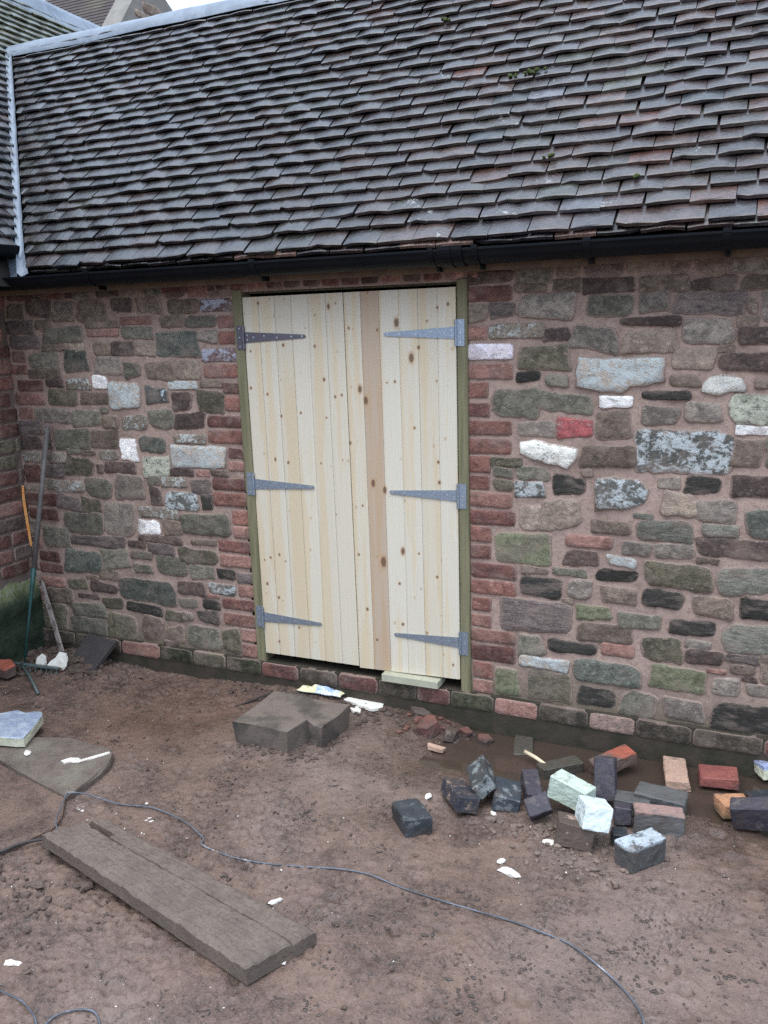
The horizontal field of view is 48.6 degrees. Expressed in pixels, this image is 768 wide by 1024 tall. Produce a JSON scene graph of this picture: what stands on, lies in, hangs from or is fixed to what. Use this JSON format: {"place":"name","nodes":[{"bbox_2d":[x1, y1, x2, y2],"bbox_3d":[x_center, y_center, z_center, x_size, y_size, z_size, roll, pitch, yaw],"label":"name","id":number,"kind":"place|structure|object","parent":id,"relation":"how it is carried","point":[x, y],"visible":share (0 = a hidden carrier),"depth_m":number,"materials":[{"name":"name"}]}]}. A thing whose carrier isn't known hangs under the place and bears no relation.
{"place":"outdoors","nodes":[
{"label":"outdoors","id":0,"kind":"place"},
{"bbox_2d":[166,0,222,10],"label":"sky","id":1,"kind":"structure","parent":0,"point":[174,4],"materials":[{"name":"white"}]},
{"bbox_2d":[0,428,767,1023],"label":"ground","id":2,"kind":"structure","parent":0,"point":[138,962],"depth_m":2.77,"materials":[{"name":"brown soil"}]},
{"bbox_2d":[0,659,15,678],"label":"brick fragment","id":3,"kind":"object","parent":2,"relation":"on","point":[7,668],"visible":1,"depth_m":4.62,"materials":[{"name":"orange brick"}]},
{"bbox_2d":[4,959,21,965],"bbox_3d":[-1.095,1.338,2.520,0.059,0.014,0.021,-1,12,3],"label":"plaster chip","id":4,"kind":"object","parent":2,"relation":"on","point":[10,962],"visible":1,"depth_m":2.52,"materials":[{"name":"white paint"}]},
{"bbox_2d":[0,989,37,1023],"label":"cable","id":5,"kind":"object","parent":2,"relation":"on","point":[22,1002],"visible":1,"depth_m":2.36,"materials":[{"name":"grey rubber"}]},
{"bbox_2d":[20,663,39,694],"bbox_3d":[-1.894,0.889,4.554,0.022,0.045,0.404,-10,15,-33],"label":"metal rod","id":6,"kind":"object","parent":2,"relation":"on","point":[30,677],"visible":1,"depth_m":4.55,"materials":[{"name":"grey metal"}]},
{"bbox_2d":[0,764,65,854],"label":"sheet board","id":7,"kind":"object","parent":2,"relation":"on","point":[29,809],"visible":0.89,"depth_m":3.33,"materials":[{"name":"brown wood"}]},
{"bbox_2d":[0,838,41,852],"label":"cable","id":8,"kind":"object","parent":7,"relation":"on","point":[19,844],"visible":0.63,"depth_m":3.09,"materials":[{"name":"grey rubber"}]},
{"bbox_2d":[13,425,59,674],"bbox_3d":[-1.946,0.213,4.689,0.400,1.358,0.272,2,13,18],"label":"garden rake","id":9,"kind":"object","parent":2,"relation":"on","point":[39,508],"visible":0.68,"depth_m":4.67,"materials":[{"name":"teal paint"}]},
{"bbox_2d":[36,654,46,664],"bbox_3d":[-1.895,0.828,4.722,0.082,0.075,0.040,4,13,24],"label":"china shard","id":10,"kind":"object","parent":2,"relation":"on","point":[41,659],"visible":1,"depth_m":4.72,"materials":[{"name":"white ceramic"}]},
{"bbox_2d":[0,0,100,661],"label":"wing building","id":11,"kind":"structure","parent":2,"relation":"on","point":[22,21],"depth_m":4.80,"materials":[{"name":"brown stone"}]},
{"bbox_2d":[39,580,63,650],"bbox_3d":[-1.896,0.617,4.869,0.226,0.442,0.020,10,17,43],"label":"wooden lath","id":12,"kind":"object","parent":2,"relation":"on","point":[51,614],"visible":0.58,"depth_m":4.86,"materials":[{"name":"wood"}]},
{"bbox_2d":[0,844,106,950],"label":"mud clods","id":13,"kind":"object","parent":2,"relation":"on","point":[38,884],"visible":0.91,"depth_m":2.82,"materials":[{"name":"brown soil"}]},
{"bbox_2d":[0,737,113,800],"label":"paving slab","id":14,"kind":"object","parent":2,"relation":"on","point":[42,765],"depth_m":3.65,"materials":[{"name":"concrete"}]},
{"bbox_2d":[0,710,43,746],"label":"insulation board","id":15,"kind":"object","parent":14,"relation":"on","point":[18,728],"visible":1,"depth_m":3.89,"materials":[{"name":"blue plastic"}]},
{"bbox_2d":[24,750,30,755],"bbox_3d":[-1.566,1.059,3.738,0.032,0.015,0.054,-3,12,-8],"label":"plaster chip","id":16,"kind":"object","parent":14,"relation":"on","point":[27,752],"visible":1,"depth_m":3.73,"materials":[{"name":"white"}]},
{"bbox_2d":[61,752,109,763],"bbox_3d":[-1.289,1.065,3.673,0.202,0.008,0.057,-5,13,-15],"label":"plaster chip","id":17,"kind":"object","parent":14,"relation":"on","point":[72,760],"visible":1,"depth_m":3.67,"materials":[{"name":"white paint"}]},
{"bbox_2d":[48,652,67,669],"bbox_3d":[-1.792,0.822,4.691,0.119,0.093,0.053,1,12,12],"label":"china shard","id":18,"kind":"object","parent":2,"relation":"on","point":[60,660],"visible":0.97,"depth_m":4.69,"materials":[{"name":"white ceramic"}]},
{"bbox_2d":[45,1008,100,1023],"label":"cable","id":19,"kind":"object","parent":2,"relation":"on","point":[77,1009],"visible":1,"depth_m":2.32,"materials":[{"name":"grey rubber"}]},
{"bbox_2d":[15,645,138,689],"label":"mud clods","id":20,"kind":"object","parent":2,"relation":"on","point":[77,670],"visible":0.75,"depth_m":4.70,"materials":[{"name":"brown soil"}]},
{"bbox_2d":[74,633,118,670],"bbox_3d":[-1.629,0.793,4.748,0.274,0.191,0.176,8,16,38],"label":"paving tile","id":21,"kind":"object","parent":2,"relation":"on","point":[95,651],"visible":0.65,"depth_m":4.72,"materials":[{"name":"stone"}]},
{"bbox_2d":[77,802,186,838],"bbox_3d":[-1.068,1.170,3.341,0.782,0.022,0.203,4,13,24],"label":"pale grit","id":22,"kind":"object","parent":2,"relation":"on","point":[124,828],"visible":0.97,"depth_m":3.27,"materials":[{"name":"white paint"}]},
{"bbox_2d":[41,818,316,984],"bbox_3d":[-0.720,1.226,2.796,1.123,0.075,0.241,8,15,37],"label":"timber plank","id":23,"kind":"object","parent":2,"relation":"on","point":[245,938],"visible":1,"depth_m":2.68,"materials":[{"name":"brown wood"}]},
{"bbox_2d":[230,692,270,707],"bbox_3d":[-0.668,0.944,4.254,0.223,0.042,0.010,-7,13,-24],"label":"twig","id":24,"kind":"object","parent":2,"relation":"on","point":[252,699],"visible":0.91,"depth_m":4.26,"materials":[{"name":"brown wood"}]},
{"bbox_2d":[268,898,282,905],"bbox_3d":[-0.351,1.261,2.754,0.050,0.012,0.020,-7,13,-24],"label":"plaster chip","id":25,"kind":"object","parent":2,"relation":"on","point":[274,901],"visible":1,"depth_m":2.75,"materials":[{"name":"white paint"}]},
{"bbox_2d":[237,741,335,762],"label":"mud clods","id":26,"kind":"object","parent":2,"relation":"on","point":[300,755],"visible":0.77,"depth_m":3.75,"materials":[{"name":"brown soil"}]},
{"bbox_2d":[232,691,349,752],"bbox_3d":[-0.421,0.986,3.915,0.433,0.155,0.354,4,13,24],"label":"stone block","id":27,"kind":"object","parent":2,"relation":"on","point":[282,721],"depth_m":3.84,"materials":[{"name":"stone"}]},
{"bbox_2d":[93,695,504,1011],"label":"twigs","id":28,"kind":"object","parent":2,"relation":"on","point":[272,906],"visible":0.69,"depth_m":2.74,"materials":[{"name":"brown wood"}]},
{"bbox_2d":[297,684,344,697],"bbox_3d":[-0.314,0.881,4.244,0.250,0.031,0.074,4,13,24],"label":"plastic wrapper","id":29,"kind":"object","parent":2,"relation":"on","point":[322,690],"visible":1,"depth_m":4.23,"materials":[{"name":"plastic"}]},
{"bbox_2d":[197,680,468,741],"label":"mud clods","id":30,"kind":"object","parent":2,"relation":"on","point":[386,711],"visible":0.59,"depth_m":4.09,"materials":[{"name":"brown soil"}]},
{"bbox_2d":[55,791,644,1023],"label":"cable","id":31,"kind":"object","parent":2,"relation":"on","point":[577,949],"visible":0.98,"depth_m":2.85,"materials":[{"name":"grey rubber"}]},
{"bbox_2d":[350,706,360,712],"bbox_3d":[-0.135,0.957,4.107,0.040,0.016,0.071,-9,14,-30],"label":"timber offcut","id":32,"kind":"object","parent":2,"relation":"on","point":[356,709],"visible":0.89,"depth_m":4.10,"materials":[{"name":"white wood"}]},
{"bbox_2d":[344,697,383,710],"bbox_3d":[-0.101,0.936,4.145,0.213,0.018,0.080,5,14,29],"label":"timber offcut","id":33,"kind":"object","parent":2,"relation":"on","point":[371,706],"visible":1,"depth_m":4.13,"materials":[{"name":"white wood"}]},
{"bbox_2d":[4,684,748,1023],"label":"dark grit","id":34,"kind":"object","parent":2,"relation":"on","point":[342,934],"visible":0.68,"depth_m":2.80,"materials":[{"name":"brown gravel"}]},
{"bbox_2d":[0,671,755,1022],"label":"pale grit","id":35,"kind":"object","parent":2,"relation":"on","point":[360,855],"visible":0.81,"depth_m":2.77,"materials":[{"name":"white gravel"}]},
{"bbox_2d":[0,0,767,780],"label":"outbuilding","id":36,"kind":"structure","parent":2,"relation":"on","point":[454,312],"depth_m":3.84,"materials":[{"name":"brown stone"}]},
{"bbox_2d":[236,293,359,665],"bbox_3d":[-0.409,-0.132,4.101,0.585,1.773,0.037,4,13,22],"label":"door","id":37,"kind":"structure","parent":36,"relation":"in","point":[300,482],"depth_m":4.07,"materials":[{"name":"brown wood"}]},
{"bbox_2d":[343,287,467,678],"bbox_3d":[0.108,-0.095,3.876,0.581,1.782,0.037,4,13,25],"label":"door","id":38,"kind":"structure","parent":36,"relation":"in","point":[408,496],"depth_m":3.86,"materials":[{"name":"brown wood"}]},
{"bbox_2d":[382,671,445,688],"bbox_3d":[0.142,0.791,4.070,0.287,0.038,0.112,4,13,24],"label":"timber block","id":39,"kind":"object","parent":36,"relation":"on","point":[427,681],"depth_m":4.02,"materials":[{"name":"beige wood"}]},
{"bbox_2d":[10,672,767,1023],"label":"flat mud flakes","id":40,"kind":"object","parent":2,"relation":"on","point":[466,986],"visible":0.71,"depth_m":2.83,"materials":[{"name":"brown soil"}]},
{"bbox_2d":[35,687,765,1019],"bbox_3d":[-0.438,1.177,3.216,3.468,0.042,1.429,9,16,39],"label":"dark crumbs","id":41,"kind":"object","parent":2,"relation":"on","point":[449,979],"visible":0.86,"depth_m":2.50,"materials":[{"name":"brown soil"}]},
{"bbox_2d":[392,798,432,837],"bbox_3d":[0.103,1.141,3.176,0.112,0.078,0.156,-3,11,-18],"label":"brick","id":42,"kind":"object","parent":2,"relation":"on","point":[412,817],"visible":1,"depth_m":3.13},
{"bbox_2d":[410,706,432,716],"bbox_3d":[0.173,0.949,4.024,0.119,0.052,0.059,4,13,24],"label":"brick fragment","id":43,"kind":"object","parent":2,"relation":"on","point":[420,711],"visible":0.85,"depth_m":4.01,"materials":[{"name":"grey stone"}]},
{"bbox_2d":[415,714,440,738],"bbox_3d":[0.213,0.992,3.919,0.108,0.093,0.123,4,13,24],"label":"brick fragment","id":44,"kind":"object","parent":2,"relation":"on","point":[428,726],"visible":0.97,"depth_m":3.88,"materials":[{"name":"red brick"}]},
{"bbox_2d":[425,793,431,798],"bbox_3d":[0.174,1.127,3.371,0.029,0.013,0.047,4,13,24],"label":"plaster chip","id":45,"kind":"object","parent":2,"relation":"on","point":[428,795],"visible":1,"depth_m":3.37,"materials":[{"name":"white"}]},
{"bbox_2d":[391,713,475,746],"bbox_3d":[0.279,1.027,3.874,0.560,0.095,0.244,4,13,24],"label":"brick rubble","id":46,"kind":"object","parent":2,"relation":"on","point":[417,719],"visible":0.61,"depth_m":3.93,"materials":[{"name":"red brick"}]},
{"bbox_2d":[427,743,445,752],"bbox_3d":[0.228,1.043,3.764,0.090,0.026,0.028,5,14,26],"label":"brick fragment","id":47,"kind":"object","parent":2,"relation":"on","point":[435,748],"visible":1,"depth_m":3.75,"materials":[{"name":"beige brick"}]},
{"bbox_2d":[443,727,458,741],"bbox_3d":[0.304,1.012,3.874,0.074,0.065,0.080,-2,12,-1],"label":"brick fragment","id":48,"kind":"object","parent":2,"relation":"on","point":[450,734],"visible":1,"depth_m":3.84,"materials":[{"name":"grey stone"}]},
{"bbox_2d":[440,777,480,813],"bbox_3d":[0.295,1.099,3.303,0.094,0.068,0.186,11,5,-17],"label":"brick","id":49,"kind":"object","parent":2,"relation":"on","point":[460,795],"visible":0.99,"depth_m":3.25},
{"bbox_2d":[467,755,495,800],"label":"brick","id":50,"kind":"object","parent":49,"relation":"on","point":[481,777],"visible":0.98,"depth_m":3.29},
{"bbox_2d":[459,726,472,738],"bbox_3d":[0.378,1.010,3.904,0.053,0.042,0.052,-9,14,-30],"label":"brick fragment","id":51,"kind":"object","parent":2,"relation":"on","point":[466,732],"visible":1,"depth_m":3.89,"materials":[{"name":"brick"}]},
{"bbox_2d":[478,734,493,745],"bbox_3d":[0.456,1.029,3.839,0.077,0.051,0.061,4,13,24],"label":"brick fragment","id":52,"kind":"object","parent":2,"relation":"on","point":[485,739],"visible":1,"depth_m":3.82,"materials":[{"name":"brick"}]},
{"bbox_2d":[497,858,505,863],"bbox_3d":[0.404,1.207,2.938,0.028,0.014,0.028,4,13,24],"label":"plaster chip","id":53,"kind":"object","parent":2,"relation":"on","point":[501,860],"visible":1,"depth_m":2.93,"materials":[{"name":"white paint"}]},
{"bbox_2d":[491,776,520,812],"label":"brick","id":54,"kind":"object","parent":2,"relation":"on","point":[506,795],"visible":0.9,"depth_m":3.25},
{"bbox_2d":[498,867,520,877],"bbox_3d":[0.429,1.218,2.881,0.086,0.017,0.037,8,15,37],"label":"plaster chip","id":55,"kind":"object","parent":2,"relation":"on","point":[509,872],"visible":1,"depth_m":2.87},
{"bbox_2d":[513,735,532,755],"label":"brick","id":56,"kind":"object","parent":2,"relation":"on","point":[522,744],"visible":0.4,"depth_m":3.79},
{"bbox_2d":[520,769,542,798],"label":"brick","id":57,"kind":"object","parent":2,"relation":"on","point":[530,780],"visible":0.66,"depth_m":3.33,"materials":[{"name":"grey brick"}]},
{"bbox_2d":[523,791,553,820],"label":"brick","id":58,"kind":"object","parent":2,"relation":"on","point":[537,806],"visible":1,"depth_m":3.14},
{"bbox_2d":[542,839,553,844],"bbox_3d":[0.586,1.172,3.023,0.048,0.014,0.036,4,13,24],"label":"plaster chip","id":59,"kind":"object","parent":2,"relation":"on","point":[550,841],"visible":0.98,"depth_m":3.02,"materials":[{"name":"white paint"}]},
{"bbox_2d":[483,816,613,865],"bbox_3d":[0.594,1.172,3.057,0.460,0.040,0.319,-1,12,2],"label":"brick rubble","id":60,"kind":"object","parent":2,"relation":"on","point":[539,829],"visible":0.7,"depth_m":3.10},
{"bbox_2d":[536,755,583,779],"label":"brick","id":61,"kind":"object","parent":2,"relation":"on","point":[572,764],"visible":0.74,"depth_m":3.55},
{"bbox_2d":[524,750,544,762],"bbox_3d":[0.651,1.047,3.601,0.018,0.027,0.150,-10,15,-36],"label":"stick","id":62,"kind":"object","parent":61,"relation":"on","point":[533,756],"visible":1,"depth_m":3.62,"materials":[{"name":"beige wood"}]},
{"bbox_2d":[547,769,595,810],"bbox_3d":[0.714,1.063,3.235,0.166,0.096,0.085,17,18,39],"label":"brick","id":63,"kind":"object","parent":2,"relation":"on","point":[566,788],"visible":0.72,"depth_m":3.21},
{"bbox_2d":[553,811,594,852],"bbox_3d":[0.678,1.138,3.029,0.136,0.090,0.105,9,5,11],"label":"brick","id":64,"kind":"object","parent":2,"relation":"on","point":[570,832],"visible":0.89,"depth_m":2.98,"materials":[{"name":"brown brick"}]},
{"bbox_2d":[575,795,612,832],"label":"brick","id":65,"kind":"object","parent":64,"relation":"on","point":[594,814],"visible":0.94,"depth_m":2.96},
{"bbox_2d":[419,730,767,836],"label":"puddle","id":66,"kind":"object","parent":2,"relation":"on","point":[496,753],"visible":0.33,"depth_m":3.61,"materials":[{"name":"liquid"}]},
{"bbox_2d":[589,744,637,773],"bbox_3d":[0.948,1.034,3.527,0.194,0.063,0.085,-17,17,-17],"label":"brick","id":67,"kind":"object","parent":66,"relation":"on","point":[625,755],"visible":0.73,"depth_m":3.51,"materials":[{"name":"brick"}]},
{"bbox_2d":[663,756,690,791],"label":"brick","id":68,"kind":"object","parent":66,"relation":"on","point":[675,772],"visible":0.91,"depth_m":3.45,"materials":[{"name":"beige brick"}]},
{"bbox_2d":[698,764,738,790],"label":"brick","id":69,"kind":"object","parent":66,"relation":"on","point":[718,776],"visible":1,"depth_m":3.39,"materials":[{"name":"red brick"}]},
{"bbox_2d":[754,760,767,780],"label":"brick","id":70,"kind":"object","parent":66,"relation":"on","point":[760,768],"visible":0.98,"depth_m":3.43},
{"bbox_2d":[520,837,672,888],"bbox_3d":[0.722,1.204,2.922,0.498,0.035,0.245,0,12,7],"label":"brick rubble","id":71,"kind":"object","parent":2,"relation":"on","point":[596,861],"visible":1,"depth_m":2.88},
{"bbox_2d":[593,755,616,801],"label":"brick","id":72,"kind":"object","parent":2,"relation":"on","point":[605,777],"visible":0.81,"depth_m":3.29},
{"bbox_2d":[610,826,627,845],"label":"brick","id":73,"kind":"object","parent":2,"relation":"on","point":[617,832],"visible":0.68,"depth_m":3.03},
{"bbox_2d":[613,801,632,825],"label":"brick","id":74,"kind":"object","parent":2,"relation":"on","point":[622,813],"visible":0.99,"depth_m":3.12,"materials":[{"name":"grey brick"}]},
{"bbox_2d":[614,790,649,816],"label":"brick","id":75,"kind":"object","parent":2,"relation":"on","point":[624,796],"visible":0.37,"depth_m":3.23,"materials":[{"name":"grey brick"}]},
{"bbox_2d":[614,827,665,873],"bbox_3d":[0.883,1.164,2.926,0.173,0.094,0.086,-5,9,-28],"label":"brick","id":76,"kind":"object","parent":2,"relation":"on","point":[639,850],"visible":1,"depth_m":2.90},
{"bbox_2d":[633,802,685,836],"bbox_3d":[0.999,1.124,3.099,0.179,0.096,0.068,3,11,12],"label":"brick","id":77,"kind":"object","parent":2,"relation":"on","point":[664,820],"visible":0.97,"depth_m":3.07,"materials":[{"name":"brick"}]},
{"bbox_2d":[633,781,688,814],"bbox_3d":[1.060,1.101,3.258,0.192,0.073,0.112,7,15,25],"label":"brick","id":78,"kind":"object","parent":2,"relation":"on","point":[655,794],"visible":0.74,"depth_m":3.23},
{"bbox_2d":[713,793,745,818],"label":"brick","id":79,"kind":"object","parent":2,"relation":"on","point":[721,804],"visible":0.48,"depth_m":3.21,"materials":[{"name":"orange brick"}]},
{"bbox_2d":[729,797,767,830],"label":"brick","id":80,"kind":"object","parent":2,"relation":"on","point":[748,813],"visible":1,"depth_m":3.06,"materials":[{"name":"brick"}]},
{"bbox_2d":[745,790,767,796],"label":"brick","id":81,"kind":"object","parent":2,"relation":"on","point":[757,793],"visible":0.38,"depth_m":3.23,"materials":[{"name":"grey brick"}]}
]}

